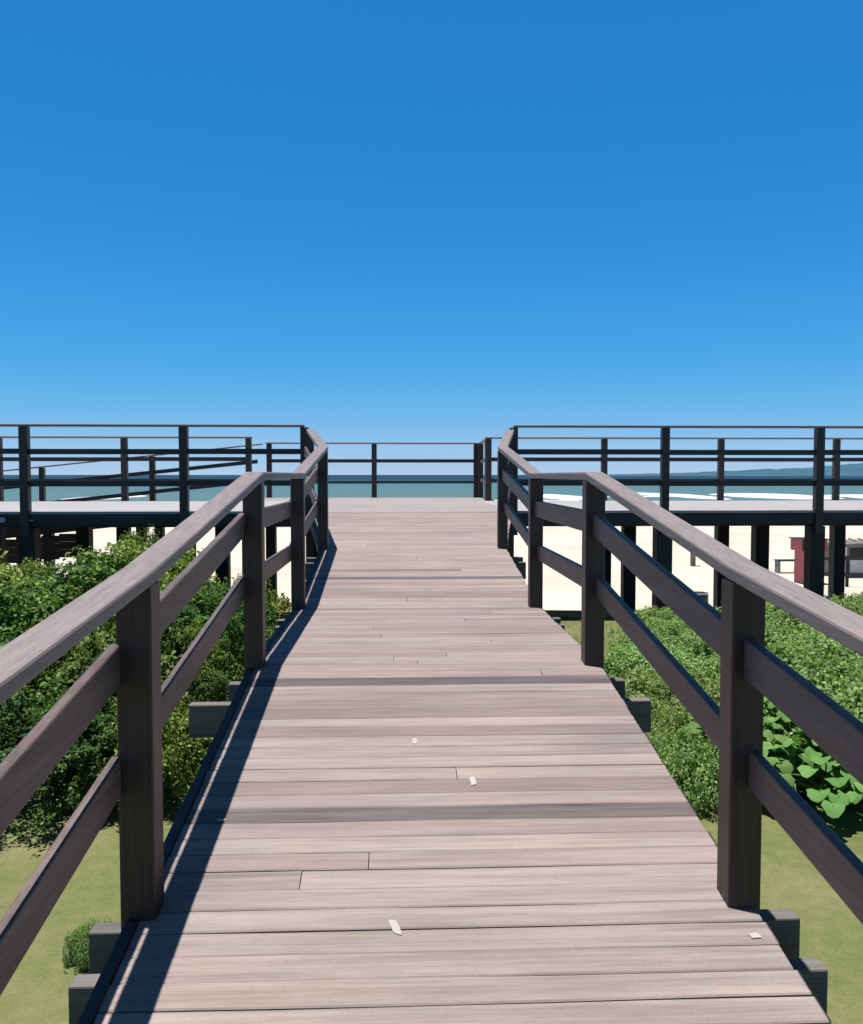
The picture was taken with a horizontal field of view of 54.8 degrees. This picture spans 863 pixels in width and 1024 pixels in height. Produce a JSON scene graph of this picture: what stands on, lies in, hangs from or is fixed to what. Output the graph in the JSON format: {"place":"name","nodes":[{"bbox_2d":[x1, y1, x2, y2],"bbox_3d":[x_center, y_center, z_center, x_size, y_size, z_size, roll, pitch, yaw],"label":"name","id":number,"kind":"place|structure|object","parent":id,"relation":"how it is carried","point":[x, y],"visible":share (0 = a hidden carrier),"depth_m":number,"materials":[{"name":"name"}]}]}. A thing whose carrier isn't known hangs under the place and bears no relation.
{"place":"outdoors","nodes":[
{"label":"outdoors","id":0,"kind":"place"},
{"bbox_2d":[0,609,862,1023],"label":"lawn","id":1,"kind":"structure","parent":0,"point":[792,879],"depth_m":3.54,"materials":[{"name":"grass"}]},
{"bbox_2d":[0,549,39,616],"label":"shrub","id":2,"kind":"object","parent":1,"relation":"on","point":[17,572],"visible":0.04,"depth_m":6.62,"materials":[{"name":"green plant"}]},
{"bbox_2d":[0,564,55,586],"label":"shrub","id":3,"kind":"object","parent":1,"relation":"on","point":[38,577],"depth_m":8.14,"materials":[{"name":"green plant"}]},
{"bbox_2d":[3,557,65,582],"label":"shrub","id":4,"kind":"object","parent":1,"relation":"on","point":[40,571],"visible":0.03,"depth_m":9.30,"materials":[{"name":"green plant"}]},
{"bbox_2d":[0,577,109,743],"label":"shrub","id":5,"kind":"object","parent":1,"relation":"on","point":[13,626],"visible":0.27,"depth_m":5.55,"materials":[{"name":"green plant"}]},
{"bbox_2d":[0,677,117,838],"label":"shrub","id":6,"kind":"object","parent":1,"relation":"on","point":[78,752],"visible":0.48,"depth_m":4.36,"materials":[{"name":"green plant"}]},
{"bbox_2d":[62,916,113,971],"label":"bush","id":7,"kind":"object","parent":1,"relation":"on","point":[77,943],"visible":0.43,"depth_m":3.04,"materials":[{"name":"green plant"}]},
{"bbox_2d":[2,545,196,699],"bbox_3d":[-2.846,0.898,6.834,1.628,1.307,1.694,2,3,43],"label":"shrub","id":8,"kind":"object","parent":1,"relation":"on","point":[96,570],"visible":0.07,"depth_m":6.60,"materials":[{"name":"green plant"}]},
{"bbox_2d":[30,613,243,722],"bbox_3d":[-1.878,1.084,5.489,1.356,1.046,1.302,-2,3,-37],"label":"shrub","id":9,"kind":"object","parent":1,"relation":"on","point":[176,643],"visible":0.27,"depth_m":5.39,"materials":[{"name":"green plant"}]},
{"bbox_2d":[89,524,186,575],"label":"shrub","id":10,"kind":"object","parent":1,"relation":"on","point":[152,540],"visible":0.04,"depth_m":9.36,"materials":[{"name":"green plant"}]},
{"bbox_2d":[69,692,213,804],"bbox_3d":[-1.557,1.302,4.625,0.866,0.647,0.869,2,3,40],"label":"shrub","id":11,"kind":"object","parent":1,"relation":"on","point":[192,750],"visible":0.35,"depth_m":4.45,"materials":[{"name":"green plant"}]},
{"bbox_2d":[60,533,228,646],"bbox_3d":[-2.804,0.854,8.040,1.789,1.318,1.796,-2,3,-32],"label":"shrub","id":12,"kind":"object","parent":1,"relation":"on","point":[166,578],"visible":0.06,"depth_m":7.92,"materials":[{"name":"green plant"}]},
{"bbox_2d":[165,658,228,766],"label":"shrub","id":13,"kind":"object","parent":1,"relation":"on","point":[199,689],"visible":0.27,"depth_m":5.08,"materials":[{"name":"green plant"}]},
{"bbox_2d":[161,586,243,681],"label":"shrub","id":14,"kind":"object","parent":1,"relation":"on","point":[186,616],"visible":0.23,"depth_m":6.62,"materials":[{"name":"green plant"}]},
{"bbox_2d":[188,581,279,669],"bbox_3d":[-1.911,1.070,7.890,1.164,0.851,1.149,1,3,16],"label":"shrub","id":15,"kind":"object","parent":1,"relation":"on","point":[271,612],"visible":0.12,"depth_m":7.85,"materials":[{"name":"green plant"}]},
{"bbox_2d":[200,573,290,640],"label":"shrub","id":16,"kind":"object","parent":1,"relation":"on","point":[279,605],"visible":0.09,"depth_m":9.17,"materials":[{"name":"green leaf"}]},
{"bbox_2d":[108,611,717,817],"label":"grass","id":17,"kind":"structure","parent":1,"relation":"on","point":[710,814],"depth_m":9.37,"materials":[{"name":"green plant"}]},
{"bbox_2d":[68,511,830,1023],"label":"boardwalk","id":18,"kind":"structure","parent":1,"relation":"on","point":[434,723],"depth_m":2.75,"materials":[{"name":"brown wood"}]},
{"bbox_2d":[0,429,328,995],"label":"walkway railing","id":19,"kind":"object","parent":18,"relation":"attached to","point":[127,666],"visible":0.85,"depth_m":2.35,"materials":[{"name":"wood"}]},
{"bbox_2d":[497,429,862,924],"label":"walkway railing","id":20,"kind":"object","parent":18,"relation":"attached to","point":[754,671],"visible":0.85,"depth_m":2.44,"materials":[{"name":"wood"}]},
{"bbox_2d":[606,617,698,649],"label":"creeper","id":21,"kind":"object","parent":1,"relation":"on","point":[672,631],"visible":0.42,"depth_m":8.41,"materials":[{"name":"green plant"}]},
{"bbox_2d":[634,605,686,625],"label":"creeper","id":22,"kind":"object","parent":1,"relation":"on","point":[648,614],"visible":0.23,"depth_m":9.63,"materials":[{"name":"green plant"}]},
{"bbox_2d":[604,640,719,686],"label":"creeper","id":23,"kind":"object","parent":1,"relation":"on","point":[620,658],"visible":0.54,"depth_m":7.30,"materials":[{"name":"green plant"}]},
{"bbox_2d":[610,664,719,722],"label":"creeper","id":24,"kind":"object","parent":1,"relation":"on","point":[649,689],"visible":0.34,"depth_m":6.22,"materials":[{"name":"green plant"}]},
{"bbox_2d":[643,702,705,776],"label":"creeper","id":25,"kind":"object","parent":1,"relation":"on","point":[669,719],"visible":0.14,"depth_m":5.22,"materials":[{"name":"green plant"}]},
{"bbox_2d":[649,726,718,818],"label":"creeper","id":26,"kind":"object","parent":1,"relation":"on","point":[701,795],"visible":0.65,"depth_m":4.53,"materials":[{"name":"green plant"}]},
{"bbox_2d":[663,715,827,795],"bbox_3d":[1.772,1.391,4.855,0.994,0.442,1.122,-2,4,-44],"label":"broad leaved plant","id":27,"kind":"object","parent":1,"relation":"on","point":[785,767],"visible":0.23,"depth_m":4.57,"materials":[{"name":"green plant"}]},
{"bbox_2d":[680,601,811,632],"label":"creeper","id":28,"kind":"object","parent":1,"relation":"on","point":[776,615],"visible":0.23,"depth_m":8.48,"materials":[{"name":"green plant"}]},
{"bbox_2d":[714,701,814,801],"bbox_3d":[2.271,1.417,5.245,1.253,0.468,1.307,0,3,-3],"label":"creeper","id":29,"kind":"object","parent":1,"relation":"on","point":[768,714],"visible":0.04,"depth_m":4.96,"materials":[{"name":"green plant"}]},
{"bbox_2d":[680,620,858,669],"bbox_3d":[3.092,1.255,7.604,1.651,0.566,1.477,0,3,7],"label":"creeper","id":30,"kind":"object","parent":1,"relation":"on","point":[785,634],"visible":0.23,"depth_m":7.43,"materials":[{"name":"green plant"}]},
{"bbox_2d":[697,642,862,700],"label":"creeper","id":31,"kind":"object","parent":1,"relation":"on","point":[814,671],"visible":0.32,"depth_m":6.33,"materials":[{"name":"green plant"}]},
{"bbox_2d":[763,696,810,745],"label":"broad leaved plant","id":32,"kind":"object","parent":1,"relation":"on","point":[783,719],"visible":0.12,"depth_m":5.06,"materials":[{"name":"green plant"}]},
{"bbox_2d":[763,727,862,817],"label":"broad leaved plant","id":33,"kind":"object","parent":1,"relation":"on","point":[843,787],"visible":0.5,"depth_m":4.40,"materials":[{"name":"green plant"}]},
{"bbox_2d":[794,594,862,626],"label":"creeper","id":34,"kind":"object","parent":1,"relation":"on","point":[856,606],"visible":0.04,"depth_m":8.98,"materials":[{"name":"green plant"}]},
{"bbox_2d":[799,626,861,662],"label":"creeper","id":35,"kind":"object","parent":1,"relation":"on","point":[822,635],"visible":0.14,"depth_m":7.49,"materials":[{"name":"green plant"}]},
{"bbox_2d":[818,653,862,692],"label":"creeper","id":36,"kind":"object","parent":1,"relation":"on","point":[857,662],"visible":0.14,"depth_m":6.67,"materials":[{"name":"green plant"}]},
{"bbox_2d":[824,591,862,610],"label":"creeper","id":37,"kind":"object","parent":1,"relation":"on","point":[850,598],"visible":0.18,"depth_m":10.22,"materials":[{"name":"green plant"}]},
{"bbox_2d":[826,681,862,720],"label":"creeper","id":38,"kind":"object","parent":1,"relation":"on","point":[850,701],"visible":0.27,"depth_m":5.52,"materials":[{"name":"green plant"}]},
{"bbox_2d":[0,0,862,474],"label":"sky","id":39,"kind":"structure","parent":0,"point":[394,221],"materials":[{"name":"blue"}]},
{"bbox_2d":[3,475,862,500],"bbox_3d":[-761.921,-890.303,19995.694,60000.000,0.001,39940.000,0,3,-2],"label":"sea","id":40,"kind":"structure","parent":0,"point":[384,490],"depth_m":209.71,"materials":[{"name":"liquid"}]},
{"bbox_2d":[495,496,659,500],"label":"surf","id":41,"kind":"structure","parent":40,"relation":"on","point":[578,500],"depth_m":116.03,"materials":[{"name":"liquid"}]},
{"bbox_2d":[7,526,862,611],"bbox_3d":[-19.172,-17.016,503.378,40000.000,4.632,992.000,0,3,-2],"label":"beach","id":42,"kind":"structure","parent":0,"point":[561,592],"depth_m":33.67,"materials":[{"name":"beige sand"}]},
{"bbox_2d":[61,495,143,499],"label":"sandbar","id":43,"kind":"structure","parent":42,"relation":"on","point":[113,498],"depth_m":129.40,"materials":[{"name":"beige sand"}]},
{"bbox_2d":[6,500,242,573],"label":"beach ramp","id":44,"kind":"structure","parent":42,"relation":"on","point":[53,547],"depth_m":14.80,"materials":[{"name":"brown wood"}]},
{"bbox_2d":[3,443,262,500],"bbox_3d":[-9.623,-0.028,15.960,12.699,2.586,0.103,0,3,-2],"label":"ramp railing","id":45,"kind":"object","parent":44,"relation":"attached to","point":[152,472],"visible":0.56,"depth_m":16.06,"materials":[{"name":"brown wood"}]},
{"bbox_2d":[0,497,862,611],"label":"viewing platform","id":46,"kind":"structure","parent":42,"relation":"on","point":[759,517],"depth_m":10.96,"materials":[{"name":"wood"}]},
{"bbox_2d":[0,517,5,522],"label":"bulkhead light","id":47,"kind":"object","parent":46,"relation":"attached to","point":[2,519],"visible":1,"depth_m":9.99,"materials":[{"name":"metal"}]},
{"bbox_2d":[0,436,252,500],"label":"platform railing","id":48,"kind":"object","parent":46,"relation":"attached to","point":[124,459],"visible":0.62,"depth_m":14.00,"materials":[{"name":"brown wood"}]},
{"bbox_2d":[0,424,308,536],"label":"platform railing","id":49,"kind":"object","parent":46,"relation":"attached to","point":[24,483],"visible":0.88,"depth_m":10.05,"materials":[{"name":"brown wood"}]},
{"bbox_2d":[266,442,477,497],"bbox_3d":[-1.141,-0.671,16.295,4.160,1.375,0.100,0,3,-2],"label":"platform railing","id":50,"kind":"object","parent":46,"relation":"attached to","point":[374,461],"visible":0.76,"depth_m":16.26,"materials":[{"name":"brown wood"}]},
{"bbox_2d":[478,439,484,499],"bbox_3d":[0.965,-0.629,15.355,0.100,1.375,1.921,0,3,0],"label":"platform railing","id":51,"kind":"object","parent":46,"relation":"attached to","point":[481,460],"visible":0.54,"depth_m":16.20,"materials":[{"name":"brown wood"}]},
{"bbox_2d":[485,437,862,500],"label":"platform railing","id":52,"kind":"object","parent":46,"relation":"attached to","point":[835,460],"visible":0.62,"depth_m":14.37,"materials":[{"name":"brown wood"}]},
{"bbox_2d":[509,425,862,534],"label":"platform railing","id":53,"kind":"object","parent":46,"relation":"attached to","point":[819,452],"visible":0.83,"depth_m":10.32,"materials":[{"name":"brown wood"}]},
{"bbox_2d":[543,494,581,499],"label":"sandbar","id":54,"kind":"structure","parent":42,"relation":"on","point":[560,497],"depth_m":131.59,"materials":[{"name":"beige sand"}]},
{"bbox_2d":[637,492,674,496],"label":"sandbar","id":55,"kind":"structure","parent":42,"relation":"on","point":[650,494],"depth_m":149.74,"materials":[{"name":"white sand"}]},
{"bbox_2d":[690,552,695,565],"bbox_3d":[9.460,1.633,29.991,0.318,1.220,0.280,0,3,-2],"label":"marker post","id":56,"kind":"object","parent":42,"relation":"on","point":[692,560],"visible":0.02,"depth_m":29.92,"materials":[{"name":"grey wood"}]},
{"bbox_2d":[659,493,728,499],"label":"sandbar","id":57,"kind":"structure","parent":42,"relation":"on","point":[693,496],"depth_m":134.56,"materials":[{"name":"beige sand"}]},
{"bbox_2d":[694,591,708,601],"bbox_3d":[6.493,2.191,20.187,0.456,0.472,0.456,0,3,-2],"label":"drum","id":58,"kind":"object","parent":42,"relation":"on","point":[703,595],"visible":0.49,"depth_m":20.02,"materials":[{"name":"grey plastic"}]},
{"bbox_2d":[709,493,842,498],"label":"sandbar","id":59,"kind":"structure","parent":42,"relation":"on","point":[771,495],"depth_m":134.95,"materials":[{"name":"white sand"}]},
{"bbox_2d":[774,559,793,572],"bbox_3d":[11.876,1.826,27.766,0.760,0.470,0.360,0,3,-2],"label":"beach bench","id":60,"kind":"object","parent":42,"relation":"on","point":[777,565],"visible":0.37,"depth_m":27.69,"materials":[{"name":"grey wood"}]},
{"bbox_2d":[789,537,828,583],"bbox_3d":[11.313,1.486,24.970,0.840,1.410,0.820,0,3,-2],"label":"beach kiosk","id":61,"kind":"object","parent":42,"relation":"on","point":[797,544],"visible":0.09,"depth_m":24.92,"materials":[{"name":"red paint"}]},
{"bbox_2d":[824,538,862,576],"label":"beach hut","id":62,"kind":"object","parent":42,"relation":"on","point":[853,547],"visible":0.4,"depth_m":26.66,"materials":[{"name":"grey wood"}]},
{"bbox_2d":[850,548,862,556],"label":"window","id":63,"kind":"structure","parent":62,"relation":"in","point":[854,552],"depth_m":26.65,"materials":[{"name":"black glass"}]},
{"bbox_2d":[824,556,862,586],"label":"fence","id":64,"kind":"object","parent":42,"relation":"on","point":[847,573],"visible":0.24,"depth_m":24.11,"materials":[{"name":"grey wood"}]},
{"bbox_2d":[824,494,862,497],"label":"sandbar","id":65,"kind":"structure","parent":42,"relation":"on","point":[853,495],"depth_m":137.61,"materials":[{"name":"white sand"}]},
{"bbox_2d":[607,463,862,475],"bbox_3d":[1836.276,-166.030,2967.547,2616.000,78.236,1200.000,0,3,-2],"label":"hills","id":66,"kind":"structure","parent":0,"point":[851,469],"depth_m":2626.99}
]}

